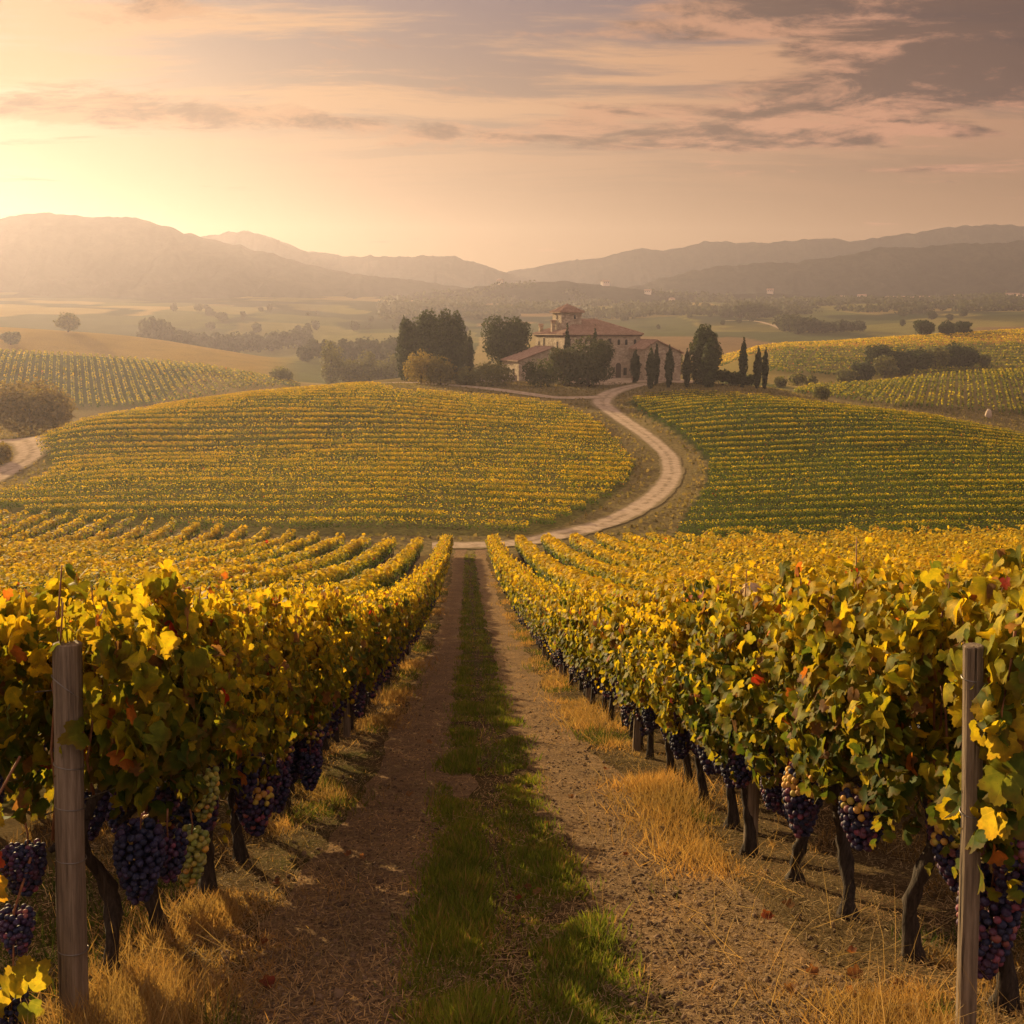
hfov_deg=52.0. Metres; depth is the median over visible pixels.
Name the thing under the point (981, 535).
vine hedge
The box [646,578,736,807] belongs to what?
grapevine
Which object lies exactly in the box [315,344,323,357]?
valley tree
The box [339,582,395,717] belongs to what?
grapevine
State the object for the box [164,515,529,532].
vine hedge
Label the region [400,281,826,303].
foothills
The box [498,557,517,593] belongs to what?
grapevine
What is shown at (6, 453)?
bush
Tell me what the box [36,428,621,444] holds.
vine hedge
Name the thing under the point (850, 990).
fallen leaf
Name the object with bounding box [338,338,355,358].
valley tree
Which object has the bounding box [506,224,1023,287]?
mountains
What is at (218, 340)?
valley tree
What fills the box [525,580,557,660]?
grapevine
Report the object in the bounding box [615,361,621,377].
door
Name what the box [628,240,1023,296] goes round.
mountains
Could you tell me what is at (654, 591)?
grapevine
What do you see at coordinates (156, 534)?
vine hedge
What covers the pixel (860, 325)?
valley tree
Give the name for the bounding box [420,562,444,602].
grapevine
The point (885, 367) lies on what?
hollow tree
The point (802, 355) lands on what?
vine hedge
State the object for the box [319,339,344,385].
hazy tree
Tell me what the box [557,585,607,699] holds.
grapevine
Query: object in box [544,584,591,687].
grapevine
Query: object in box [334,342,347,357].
valley tree
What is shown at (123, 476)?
vine hedge
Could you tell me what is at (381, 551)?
vine hedge
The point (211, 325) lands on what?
valley tree
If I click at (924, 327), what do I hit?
round tree
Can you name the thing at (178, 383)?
vine hedge
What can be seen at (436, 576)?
grapevine
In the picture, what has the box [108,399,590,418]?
vine hedge
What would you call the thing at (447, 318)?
evergreen tree
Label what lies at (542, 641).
grapevine
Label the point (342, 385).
vine hedge
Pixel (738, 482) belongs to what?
vine hedge
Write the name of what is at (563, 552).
vine hedge
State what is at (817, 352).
vine hedge
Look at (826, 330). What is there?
valley tree
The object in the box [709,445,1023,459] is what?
vine hedge
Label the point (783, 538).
vine hedge
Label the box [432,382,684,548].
gravel road
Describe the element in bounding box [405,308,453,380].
evergreen tree
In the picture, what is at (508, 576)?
grapevine
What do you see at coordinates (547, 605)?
grapevine
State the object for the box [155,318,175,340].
valley tree
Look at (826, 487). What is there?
vine hedge
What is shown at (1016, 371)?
vine hedge
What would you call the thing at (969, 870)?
trellis post
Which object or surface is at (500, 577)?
grapevine
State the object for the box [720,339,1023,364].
vine hedge
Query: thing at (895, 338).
vine hedge
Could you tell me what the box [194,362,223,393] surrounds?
vine hedge
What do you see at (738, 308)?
valley tree
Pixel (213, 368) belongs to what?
vine hedge
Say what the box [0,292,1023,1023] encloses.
ground
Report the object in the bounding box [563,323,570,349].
cypress
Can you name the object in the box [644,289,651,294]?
cottage
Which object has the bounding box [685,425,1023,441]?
vine hedge
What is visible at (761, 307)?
valley tree
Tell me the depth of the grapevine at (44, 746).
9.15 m
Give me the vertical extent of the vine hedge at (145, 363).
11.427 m
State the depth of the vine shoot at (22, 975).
4.10 m
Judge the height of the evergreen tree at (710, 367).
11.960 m
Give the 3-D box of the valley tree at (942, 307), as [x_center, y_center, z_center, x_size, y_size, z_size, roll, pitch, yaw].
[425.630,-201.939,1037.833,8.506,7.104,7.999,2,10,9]
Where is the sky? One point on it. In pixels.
(501, 135)
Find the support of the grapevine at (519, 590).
on the ground at (110, 324)
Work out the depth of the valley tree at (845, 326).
762.51 m
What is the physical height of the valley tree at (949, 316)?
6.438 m
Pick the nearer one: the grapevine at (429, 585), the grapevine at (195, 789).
the grapevine at (195, 789)
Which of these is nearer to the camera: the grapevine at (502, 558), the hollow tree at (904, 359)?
the grapevine at (502, 558)
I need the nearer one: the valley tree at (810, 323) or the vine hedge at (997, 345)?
the vine hedge at (997, 345)
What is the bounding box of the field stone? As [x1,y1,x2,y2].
[985,409,991,417]
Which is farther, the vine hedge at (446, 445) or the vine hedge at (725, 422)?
the vine hedge at (725, 422)
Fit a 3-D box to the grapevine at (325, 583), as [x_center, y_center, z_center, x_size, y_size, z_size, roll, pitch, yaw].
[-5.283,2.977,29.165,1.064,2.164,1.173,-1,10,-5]
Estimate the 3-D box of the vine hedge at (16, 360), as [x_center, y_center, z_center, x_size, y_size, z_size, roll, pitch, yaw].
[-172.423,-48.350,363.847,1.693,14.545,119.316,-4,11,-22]
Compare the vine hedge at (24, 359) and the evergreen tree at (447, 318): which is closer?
the evergreen tree at (447, 318)
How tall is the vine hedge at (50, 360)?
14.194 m
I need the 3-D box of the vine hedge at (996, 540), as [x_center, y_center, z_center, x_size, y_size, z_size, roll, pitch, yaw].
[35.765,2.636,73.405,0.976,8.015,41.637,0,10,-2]
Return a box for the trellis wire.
[45,788,114,815]
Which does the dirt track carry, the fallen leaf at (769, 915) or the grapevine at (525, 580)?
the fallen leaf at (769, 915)
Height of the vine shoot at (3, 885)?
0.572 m
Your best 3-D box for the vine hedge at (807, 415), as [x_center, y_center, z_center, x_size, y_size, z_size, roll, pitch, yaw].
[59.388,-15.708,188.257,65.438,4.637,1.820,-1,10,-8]
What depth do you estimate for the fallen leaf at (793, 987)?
4.53 m
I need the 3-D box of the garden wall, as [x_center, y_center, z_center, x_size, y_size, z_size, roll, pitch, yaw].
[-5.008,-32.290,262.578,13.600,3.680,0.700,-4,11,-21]
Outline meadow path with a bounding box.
[725,320,778,328]
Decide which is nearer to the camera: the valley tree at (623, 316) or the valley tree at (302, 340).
the valley tree at (302, 340)
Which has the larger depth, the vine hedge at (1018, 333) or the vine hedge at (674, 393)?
the vine hedge at (1018, 333)
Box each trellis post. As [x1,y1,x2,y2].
[51,640,89,1023]
[275,692,285,818]
[343,700,350,736]
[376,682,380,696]
[542,647,545,655]
[559,663,563,674]
[586,618,590,700]
[632,707,641,751]
[743,635,760,842]
[955,643,983,1023]
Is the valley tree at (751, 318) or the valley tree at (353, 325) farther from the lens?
the valley tree at (751, 318)
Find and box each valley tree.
[136,316,161,338]
[145,326,167,339]
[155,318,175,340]
[169,332,184,342]
[170,304,177,310]
[175,329,189,337]
[179,329,195,344]
[185,332,201,344]
[191,332,213,347]
[194,304,203,310]
[205,307,212,314]
[208,322,215,329]
[211,331,227,349]
[215,311,228,321]
[224,331,245,351]
[240,311,246,318]
[242,330,255,351]
[251,322,261,332]
[251,334,265,351]
[262,330,279,350]
[267,303,272,311]
[277,330,290,348]
[279,330,298,348]
[288,328,302,346]
[291,331,308,346]
[296,345,304,360]
[298,346,315,361]
[300,325,313,341]
[303,338,318,356]
[311,320,319,329]
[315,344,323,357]
[319,339,334,355]
[327,346,341,358]
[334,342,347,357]
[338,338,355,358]
[350,321,357,329]
[351,344,363,360]
[353,335,378,355]
[367,348,378,359]
[368,315,373,321]
[372,342,382,350]
[376,347,393,362]
[381,335,397,350]
[391,342,403,355]
[619,312,628,320]
[646,306,654,314]
[719,308,729,317]
[733,304,749,317]
[741,302,758,317]
[747,316,755,321]
[753,301,765,317]
[762,309,771,317]
[765,306,777,316]
[772,312,791,330]
[779,316,793,331]
[786,313,801,331]
[789,316,806,333]
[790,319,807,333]
[805,315,817,332]
[814,320,830,332]
[820,322,829,332]
[831,324,837,332]
[837,319,850,331]
[850,320,865,330]
[855,321,866,331]
[900,319,905,325]
[927,310,937,319]
[938,304,946,310]
[945,314,953,320]
[959,309,967,316]
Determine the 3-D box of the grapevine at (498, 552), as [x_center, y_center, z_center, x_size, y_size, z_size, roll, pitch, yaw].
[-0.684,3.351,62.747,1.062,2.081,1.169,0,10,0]
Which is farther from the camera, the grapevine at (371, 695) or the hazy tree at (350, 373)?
the hazy tree at (350, 373)
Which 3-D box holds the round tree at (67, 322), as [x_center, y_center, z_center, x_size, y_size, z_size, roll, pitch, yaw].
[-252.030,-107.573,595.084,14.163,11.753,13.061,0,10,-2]
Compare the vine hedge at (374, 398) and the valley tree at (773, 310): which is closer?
the vine hedge at (374, 398)
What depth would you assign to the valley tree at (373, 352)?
577.68 m
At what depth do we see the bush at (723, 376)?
257.61 m
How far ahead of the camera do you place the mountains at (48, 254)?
1421.06 m
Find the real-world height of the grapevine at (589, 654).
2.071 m
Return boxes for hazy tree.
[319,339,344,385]
[339,357,359,381]
[355,350,376,381]
[372,359,391,380]
[382,351,402,378]
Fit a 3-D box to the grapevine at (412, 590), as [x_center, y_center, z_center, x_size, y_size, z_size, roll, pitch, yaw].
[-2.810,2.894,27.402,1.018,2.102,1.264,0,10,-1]
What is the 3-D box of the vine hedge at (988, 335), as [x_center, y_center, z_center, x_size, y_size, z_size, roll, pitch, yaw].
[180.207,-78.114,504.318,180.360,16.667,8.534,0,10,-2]
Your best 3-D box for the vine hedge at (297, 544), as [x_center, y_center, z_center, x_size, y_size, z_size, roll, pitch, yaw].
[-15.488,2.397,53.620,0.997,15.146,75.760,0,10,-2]
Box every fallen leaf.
[259,974,274,987]
[260,937,267,944]
[533,887,541,893]
[760,909,774,919]
[780,898,794,907]
[784,982,797,992]
[805,963,818,974]
[845,985,855,996]
[846,945,856,952]
[846,963,862,978]
[894,978,903,985]
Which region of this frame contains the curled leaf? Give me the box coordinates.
[742,583,760,596]
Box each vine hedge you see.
[0,348,9,372]
[0,481,611,497]
[0,487,598,503]
[0,493,585,510]
[0,509,9,525]
[0,510,28,535]
[0,510,50,540]
[0,510,74,547]
[0,514,87,553]
[0,514,112,550]
[0,516,134,558]
[0,517,154,565]
[0,520,177,571]
[0,521,200,581]
[0,522,224,588]
[0,524,247,595]
[0,526,270,596]
[0,529,295,595]
[0,531,320,600]
[1,349,16,386]
[8,349,22,400]
[11,475,614,492]
[13,349,28,397]
[23,470,626,487]
[24,350,34,390]
[24,500,571,517]
[29,465,628,483]
[32,350,41,394]
[35,422,610,441]
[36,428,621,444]
[38,433,619,449]
[39,350,47,395]
[39,438,622,454]
[43,461,631,478]
[45,417,607,436]
[47,351,53,389]
[48,443,627,459]
[48,456,633,474]
[49,447,630,463]
[52,451,635,468]
[54,351,60,401]
[62,351,67,400]
[65,411,605,430]
[69,351,74,404]
[75,507,556,524]
[75,532,345,600]
[76,352,83,406]
[80,407,601,425]
[80,533,370,600]
[81,535,396,601]
[82,353,91,406]
[89,353,100,406]
[95,353,109,406]
[99,403,593,422]
[101,354,117,406]
[108,354,125,406]
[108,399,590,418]
[114,356,134,405]
[121,356,142,405]
[127,356,149,403]
[132,396,582,414]
[134,356,159,403]
[140,357,166,402]
[146,357,174,400]
[154,358,181,400]
[156,393,573,411]
[160,359,188,398]
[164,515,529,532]
[166,359,196,397]
[173,360,203,395]
[177,391,567,408]
[180,361,209,395]
[187,361,216,393]
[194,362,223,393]
[199,362,229,391]
[202,388,560,405]
[206,363,236,390]
[213,364,243,388]
[220,366,247,388]
[227,367,255,387]
[230,386,537,402]
[234,368,261,387]
[241,369,267,386]
[248,371,273,386]
[254,372,279,385]
[257,384,392,391]
[261,373,284,385]
[268,375,290,385]
[286,383,384,391]
[313,382,380,387]
[326,537,423,596]
[336,381,373,386]
[417,388,509,398]
[514,534,648,599]
[540,533,756,593]
[569,532,778,591]
[594,532,936,593]
[622,532,1023,589]
[631,391,739,402]
[633,390,716,398]
[634,393,768,405]
[637,394,820,407]
[641,396,863,410]
[643,389,698,397]
[644,399,896,413]
[645,532,991,584]
[648,401,924,417]
[657,404,945,419]
[661,408,975,424]
[666,412,1011,431]
[675,416,1023,435]
[675,531,1006,582]
[678,511,1023,532]
[681,421,1023,438]
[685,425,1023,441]
[688,504,1023,522]
[689,497,1023,515]
[690,490,1023,509]
[694,430,1023,445]
[697,435,1023,449]
[699,479,1023,495]
[699,484,1023,502]
[701,530,1022,574]
[704,440,1023,454]
[707,519,1023,536]
[708,454,1023,468]
[708,458,1023,474]
[708,468,1023,483]
[708,473,1023,489]
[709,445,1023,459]
[709,449,1023,464]
[709,463,1023,478]
[719,328,1022,358]
[719,341,1021,365]
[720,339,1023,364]
[721,328,1023,357]
[722,330,1020,356]
[722,332,1023,359]
[722,337,1023,362]
[723,333,1021,360]
[723,335,1023,360]
[726,531,1009,574]
[727,330,1023,356]
[749,528,1023,572]
[768,363,1023,367]
[769,346,1021,353]
[769,352,1021,356]
[769,360,1023,364]
[769,365,1019,370]
[770,355,1023,359]
[770,357,1023,362]
[770,367,1021,374]
[771,343,1023,351]
[771,349,1023,354]
[779,529,1022,571]
[793,382,814,392]
[798,528,994,557]
[800,381,822,393]
[808,381,832,393]
[827,381,840,387]
[827,528,995,555]
[830,380,848,395]
[832,380,857,397]
[841,380,865,398]
[843,526,1023,555]
[849,379,873,399]
[857,379,881,402]
[867,378,890,402]
[868,524,1023,553]
[876,377,899,403]
[885,375,907,403]
[895,374,914,405]
[898,527,1023,549]
[905,374,923,407]
[916,373,931,407]
[917,524,1023,552]
[926,372,939,406]
[936,371,947,406]
[946,371,955,409]
[947,525,1023,541]
[956,370,964,408]
[964,524,1023,537]
[966,369,973,410]
[973,369,984,409]
[982,368,994,409]
[989,368,1005,412]
[992,523,1023,536]
[997,367,1015,413]
[1005,367,1023,413]
[1013,367,1023,394]
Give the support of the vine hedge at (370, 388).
on the ground at (110, 324)
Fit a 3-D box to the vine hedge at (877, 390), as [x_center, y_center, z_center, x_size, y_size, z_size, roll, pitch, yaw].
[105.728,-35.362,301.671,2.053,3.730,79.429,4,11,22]
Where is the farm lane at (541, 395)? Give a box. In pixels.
[383,382,609,398]
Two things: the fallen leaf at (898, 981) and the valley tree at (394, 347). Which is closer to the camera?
the fallen leaf at (898, 981)
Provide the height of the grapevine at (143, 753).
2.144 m
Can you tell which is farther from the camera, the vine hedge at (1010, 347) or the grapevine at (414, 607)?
the vine hedge at (1010, 347)
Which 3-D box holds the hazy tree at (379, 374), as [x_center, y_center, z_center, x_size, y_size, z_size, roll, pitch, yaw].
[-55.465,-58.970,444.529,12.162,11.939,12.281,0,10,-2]
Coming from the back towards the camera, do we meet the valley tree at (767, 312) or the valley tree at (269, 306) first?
the valley tree at (269, 306)
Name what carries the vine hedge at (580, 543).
on the ground at (110, 324)
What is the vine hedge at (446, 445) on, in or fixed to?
on the ground at (110, 324)
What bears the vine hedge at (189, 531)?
on the ground at (110, 324)
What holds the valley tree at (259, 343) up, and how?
on the ground at (110, 324)
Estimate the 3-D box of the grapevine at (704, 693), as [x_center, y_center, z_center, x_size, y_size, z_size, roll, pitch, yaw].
[1.703,1.470,7.388,1.077,2.214,1.376,0,10,-3]
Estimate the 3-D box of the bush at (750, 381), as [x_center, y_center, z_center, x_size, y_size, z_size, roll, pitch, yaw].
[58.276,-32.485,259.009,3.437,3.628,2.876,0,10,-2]
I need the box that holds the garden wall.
[475,375,517,381]
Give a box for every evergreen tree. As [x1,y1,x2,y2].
[393,315,419,380]
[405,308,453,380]
[436,308,453,370]
[446,310,468,377]
[689,324,723,384]
[699,338,718,386]
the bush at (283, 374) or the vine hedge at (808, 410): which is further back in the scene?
the bush at (283, 374)
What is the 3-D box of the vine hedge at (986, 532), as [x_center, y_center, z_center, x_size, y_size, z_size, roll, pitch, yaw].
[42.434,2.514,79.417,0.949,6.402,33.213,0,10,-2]
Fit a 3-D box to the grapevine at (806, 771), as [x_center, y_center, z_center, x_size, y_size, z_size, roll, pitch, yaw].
[1.847,1.267,5.627,0.972,2.201,1.172,0,10,-2]
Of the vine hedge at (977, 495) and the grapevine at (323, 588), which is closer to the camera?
the grapevine at (323, 588)
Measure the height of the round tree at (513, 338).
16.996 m
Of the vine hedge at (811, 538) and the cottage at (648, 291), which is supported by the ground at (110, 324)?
the vine hedge at (811, 538)
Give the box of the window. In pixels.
[623,367,627,375]
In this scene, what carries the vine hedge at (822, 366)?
on the ground at (110, 324)
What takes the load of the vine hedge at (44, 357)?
on the ground at (110, 324)
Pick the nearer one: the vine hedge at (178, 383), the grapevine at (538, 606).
the grapevine at (538, 606)
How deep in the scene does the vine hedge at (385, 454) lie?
146.87 m
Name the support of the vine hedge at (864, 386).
on the ground at (110, 324)
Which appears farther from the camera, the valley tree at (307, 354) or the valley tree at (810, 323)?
the valley tree at (810, 323)
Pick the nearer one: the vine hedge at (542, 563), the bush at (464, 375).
the vine hedge at (542, 563)
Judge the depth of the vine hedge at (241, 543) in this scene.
59.97 m
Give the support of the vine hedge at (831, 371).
on the ground at (110, 324)
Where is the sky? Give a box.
[0,0,1023,271]
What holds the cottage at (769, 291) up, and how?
on the foothills
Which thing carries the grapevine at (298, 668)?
on the ground at (110, 324)
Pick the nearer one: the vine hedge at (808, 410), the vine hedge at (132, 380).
the vine hedge at (808, 410)
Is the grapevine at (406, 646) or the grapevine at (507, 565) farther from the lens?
the grapevine at (507, 565)
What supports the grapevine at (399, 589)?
on the ground at (110, 324)
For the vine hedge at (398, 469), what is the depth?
134.50 m
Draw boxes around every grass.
[0,381,1023,551]
[5,571,1023,1023]
[359,554,681,1023]
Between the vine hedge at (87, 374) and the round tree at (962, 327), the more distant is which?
the round tree at (962, 327)
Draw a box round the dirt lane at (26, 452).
[0,436,50,482]
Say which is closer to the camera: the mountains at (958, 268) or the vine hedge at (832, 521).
the vine hedge at (832, 521)
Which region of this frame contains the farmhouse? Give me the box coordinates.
[500,304,683,380]
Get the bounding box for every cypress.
[465,331,475,370]
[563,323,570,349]
[592,328,596,381]
[629,347,641,382]
[644,343,656,388]
[653,343,660,384]
[664,344,674,387]
[682,348,691,387]
[738,337,748,387]
[753,346,762,388]
[761,347,768,388]
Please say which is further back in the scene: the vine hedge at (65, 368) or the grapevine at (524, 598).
the vine hedge at (65, 368)
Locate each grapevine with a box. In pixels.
[0,559,214,982]
[0,584,62,801]
[0,592,42,803]
[26,583,242,935]
[73,585,117,681]
[105,569,283,894]
[190,567,307,863]
[214,590,246,604]
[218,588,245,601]
[220,576,325,836]
[239,582,347,794]
[247,580,345,814]
[253,580,359,738]
[277,582,302,596]
[293,583,320,594]
[296,584,362,758]
[297,589,367,751]
[304,581,325,591]
[311,578,335,590]
[314,582,343,598]
[326,589,369,741]
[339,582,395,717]
[341,586,379,729]
[346,588,380,723]
[347,585,402,690]
[349,584,400,698]
[353,590,393,704]
[358,589,391,710]
[364,587,406,687]
[375,582,412,684]
[377,586,412,676]
[380,587,413,671]
[383,580,411,592]
[386,579,422,656]
[393,584,419,663]
[397,583,426,654]
[398,577,427,625]
[399,581,425,652]
[399,584,421,662]
[401,579,428,628]
[403,573,433,622]
[405,575,429,607]
[413,568,440,612]
[414,565,435,573]
[414,565,440,609]
[414,574,432,618]
[416,571,436,621]
[416,572,438,622]
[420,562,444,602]
[424,557,444,574]
[426,558,443,568]
[429,557,445,584]
[432,554,447,583]
[434,556,447,586]
[490,545,501,565]
[492,551,507,574]
[496,556,511,592]
[497,559,515,598]
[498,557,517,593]
[502,562,517,596]
[502,563,524,601]
[503,565,527,600]
[505,565,528,595]
[506,568,532,621]
[507,571,536,625]
[508,567,534,608]
[512,574,534,628]
[514,571,538,631]
[514,575,539,637]
[517,575,541,634]
[518,575,544,639]
[521,574,552,647]
[521,575,549,624]
[521,579,540,644]
[522,580,553,638]
[523,582,561,650]
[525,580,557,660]
[530,580,564,663]
[530,582,564,666]
[538,581,571,670]
[541,585,567,645]
[541,586,571,676]
[542,586,581,682]
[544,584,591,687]
[551,590,594,691]
[554,585,606,695]
[557,582,609,705]
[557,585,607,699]
[566,581,627,712]
[579,593,636,721]
[586,587,634,727]
[598,584,654,738]
[601,588,681,759]
[603,584,659,749]
[623,578,694,773]
[639,568,724,786]
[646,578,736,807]
[650,585,680,598]
[666,562,796,828]
[675,557,806,856]
[706,574,881,882]
[745,537,987,920]
[797,537,1022,962]
[853,545,1023,1013]
[909,566,945,728]
[936,566,1023,594]
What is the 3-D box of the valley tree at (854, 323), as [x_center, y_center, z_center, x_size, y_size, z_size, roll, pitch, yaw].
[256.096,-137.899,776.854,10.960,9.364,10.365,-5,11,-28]
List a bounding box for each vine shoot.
[0,756,20,902]
[0,844,51,1023]
[976,613,1023,868]
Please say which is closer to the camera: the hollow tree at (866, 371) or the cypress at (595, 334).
the cypress at (595, 334)
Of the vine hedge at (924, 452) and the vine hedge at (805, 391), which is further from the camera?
the vine hedge at (805, 391)
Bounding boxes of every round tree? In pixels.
[0,331,20,344]
[53,312,80,331]
[480,314,533,363]
[913,319,936,334]
[937,319,956,335]
[953,321,972,334]
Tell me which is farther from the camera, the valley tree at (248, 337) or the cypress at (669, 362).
the valley tree at (248, 337)
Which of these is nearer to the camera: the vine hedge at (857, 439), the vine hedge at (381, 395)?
the vine hedge at (857, 439)
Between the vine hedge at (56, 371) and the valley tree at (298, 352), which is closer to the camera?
the vine hedge at (56, 371)
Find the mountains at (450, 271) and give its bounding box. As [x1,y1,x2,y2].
[202,230,537,287]
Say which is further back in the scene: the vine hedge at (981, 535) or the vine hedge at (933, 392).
the vine hedge at (933, 392)
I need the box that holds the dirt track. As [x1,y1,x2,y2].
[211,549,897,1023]
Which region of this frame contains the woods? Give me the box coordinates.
[375,280,1023,320]
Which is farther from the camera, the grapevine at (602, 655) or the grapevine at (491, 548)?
the grapevine at (491, 548)
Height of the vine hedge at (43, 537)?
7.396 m
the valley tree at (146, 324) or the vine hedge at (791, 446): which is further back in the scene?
the valley tree at (146, 324)
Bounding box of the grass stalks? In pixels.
[2,671,1022,1023]
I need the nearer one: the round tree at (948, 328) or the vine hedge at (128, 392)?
the vine hedge at (128, 392)
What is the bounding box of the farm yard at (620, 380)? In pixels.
[559,378,714,385]
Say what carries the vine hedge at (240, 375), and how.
on the ground at (110, 324)
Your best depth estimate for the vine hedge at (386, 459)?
142.76 m
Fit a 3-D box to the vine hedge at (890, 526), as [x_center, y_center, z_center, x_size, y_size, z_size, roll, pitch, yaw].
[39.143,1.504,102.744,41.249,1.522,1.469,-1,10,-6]
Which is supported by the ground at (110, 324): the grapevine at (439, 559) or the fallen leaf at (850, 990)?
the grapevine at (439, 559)
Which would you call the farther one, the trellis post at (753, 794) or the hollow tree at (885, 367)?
the hollow tree at (885, 367)
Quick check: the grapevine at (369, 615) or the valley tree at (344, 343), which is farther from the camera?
the valley tree at (344, 343)
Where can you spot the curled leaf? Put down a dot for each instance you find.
(754, 587)
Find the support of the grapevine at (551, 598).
on the ground at (110, 324)
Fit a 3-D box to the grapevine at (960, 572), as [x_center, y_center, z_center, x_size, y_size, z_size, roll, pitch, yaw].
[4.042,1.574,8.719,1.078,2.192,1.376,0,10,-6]
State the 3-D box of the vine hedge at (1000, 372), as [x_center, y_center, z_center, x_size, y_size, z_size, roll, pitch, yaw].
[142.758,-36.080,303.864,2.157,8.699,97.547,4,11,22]
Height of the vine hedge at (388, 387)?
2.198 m
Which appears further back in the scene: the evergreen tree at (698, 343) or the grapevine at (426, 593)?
the evergreen tree at (698, 343)
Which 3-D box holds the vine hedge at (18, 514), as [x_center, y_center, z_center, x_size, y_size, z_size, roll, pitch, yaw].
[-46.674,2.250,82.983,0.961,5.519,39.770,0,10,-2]
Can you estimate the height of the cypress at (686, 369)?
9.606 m
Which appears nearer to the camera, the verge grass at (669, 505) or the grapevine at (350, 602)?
the grapevine at (350, 602)
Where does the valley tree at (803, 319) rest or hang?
on the ground at (110, 324)
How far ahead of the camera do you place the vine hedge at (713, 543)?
62.88 m
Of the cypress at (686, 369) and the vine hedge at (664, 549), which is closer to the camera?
the vine hedge at (664, 549)
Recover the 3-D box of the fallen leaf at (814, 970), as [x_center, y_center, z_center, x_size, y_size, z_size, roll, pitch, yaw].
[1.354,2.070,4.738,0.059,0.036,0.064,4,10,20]
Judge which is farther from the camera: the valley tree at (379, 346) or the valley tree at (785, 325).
the valley tree at (785, 325)
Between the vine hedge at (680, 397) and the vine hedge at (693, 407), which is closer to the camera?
the vine hedge at (693, 407)
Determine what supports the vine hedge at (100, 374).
on the ground at (110, 324)
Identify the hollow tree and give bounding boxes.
[835,367,859,384]
[850,362,875,381]
[863,343,893,365]
[873,355,899,377]
[887,350,914,374]
[905,347,934,371]
[923,345,950,370]
[941,341,966,368]
[960,347,979,368]
[973,353,991,366]
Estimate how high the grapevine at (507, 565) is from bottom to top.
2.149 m
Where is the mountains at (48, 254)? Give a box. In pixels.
[0,212,467,299]
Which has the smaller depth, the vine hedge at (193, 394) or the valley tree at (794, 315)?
the vine hedge at (193, 394)
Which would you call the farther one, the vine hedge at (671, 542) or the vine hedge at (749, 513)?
the vine hedge at (749, 513)
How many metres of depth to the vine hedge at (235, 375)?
371.62 m
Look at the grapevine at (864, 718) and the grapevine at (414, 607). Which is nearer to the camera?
the grapevine at (864, 718)
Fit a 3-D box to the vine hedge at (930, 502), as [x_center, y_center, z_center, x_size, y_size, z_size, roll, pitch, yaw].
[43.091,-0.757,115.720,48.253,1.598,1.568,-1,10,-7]
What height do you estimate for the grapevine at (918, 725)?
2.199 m
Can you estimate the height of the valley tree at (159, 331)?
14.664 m
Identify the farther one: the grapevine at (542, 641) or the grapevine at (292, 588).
the grapevine at (542, 641)
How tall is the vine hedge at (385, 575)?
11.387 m
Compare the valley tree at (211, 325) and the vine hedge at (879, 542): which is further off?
the valley tree at (211, 325)
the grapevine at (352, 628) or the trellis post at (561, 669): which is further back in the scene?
the trellis post at (561, 669)
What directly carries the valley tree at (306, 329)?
on the ground at (110, 324)
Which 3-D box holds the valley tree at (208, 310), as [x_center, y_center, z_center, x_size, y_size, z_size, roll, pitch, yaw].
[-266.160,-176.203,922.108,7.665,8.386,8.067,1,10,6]
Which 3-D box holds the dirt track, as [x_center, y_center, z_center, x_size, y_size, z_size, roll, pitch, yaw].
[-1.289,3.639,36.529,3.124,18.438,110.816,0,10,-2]
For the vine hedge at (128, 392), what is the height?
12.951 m
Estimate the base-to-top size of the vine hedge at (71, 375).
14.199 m
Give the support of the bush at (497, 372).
on the ground at (110, 324)
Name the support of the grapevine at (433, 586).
on the ground at (110, 324)
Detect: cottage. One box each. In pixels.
[600,280,609,285]
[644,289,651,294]
[767,288,773,293]
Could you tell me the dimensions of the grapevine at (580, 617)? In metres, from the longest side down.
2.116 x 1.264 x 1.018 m
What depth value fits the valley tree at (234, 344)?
716.53 m
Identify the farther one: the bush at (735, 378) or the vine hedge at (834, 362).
the vine hedge at (834, 362)
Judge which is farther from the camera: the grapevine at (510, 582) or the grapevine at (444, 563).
the grapevine at (444, 563)
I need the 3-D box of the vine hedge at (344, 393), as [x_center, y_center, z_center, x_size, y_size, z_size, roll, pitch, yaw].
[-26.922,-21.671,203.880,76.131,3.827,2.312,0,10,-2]
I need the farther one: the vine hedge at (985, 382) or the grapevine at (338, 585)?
the vine hedge at (985, 382)
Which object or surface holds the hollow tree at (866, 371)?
on the ground at (110, 324)
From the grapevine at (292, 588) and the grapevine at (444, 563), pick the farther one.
the grapevine at (444, 563)
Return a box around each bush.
[0,375,77,435]
[0,441,13,463]
[269,366,294,381]
[402,348,435,384]
[426,354,458,385]
[453,366,476,385]
[470,361,514,386]
[521,357,563,386]
[547,346,578,385]
[559,335,615,385]
[715,368,731,384]
[728,371,739,385]
[744,373,754,385]
[773,376,786,386]
[787,371,806,385]
[804,375,817,384]
[812,382,830,399]
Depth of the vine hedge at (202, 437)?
163.17 m
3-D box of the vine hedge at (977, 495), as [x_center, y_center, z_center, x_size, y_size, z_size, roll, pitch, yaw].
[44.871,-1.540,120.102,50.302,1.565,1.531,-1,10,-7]
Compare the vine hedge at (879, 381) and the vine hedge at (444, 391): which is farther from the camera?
the vine hedge at (879, 381)
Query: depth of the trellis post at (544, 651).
27.66 m

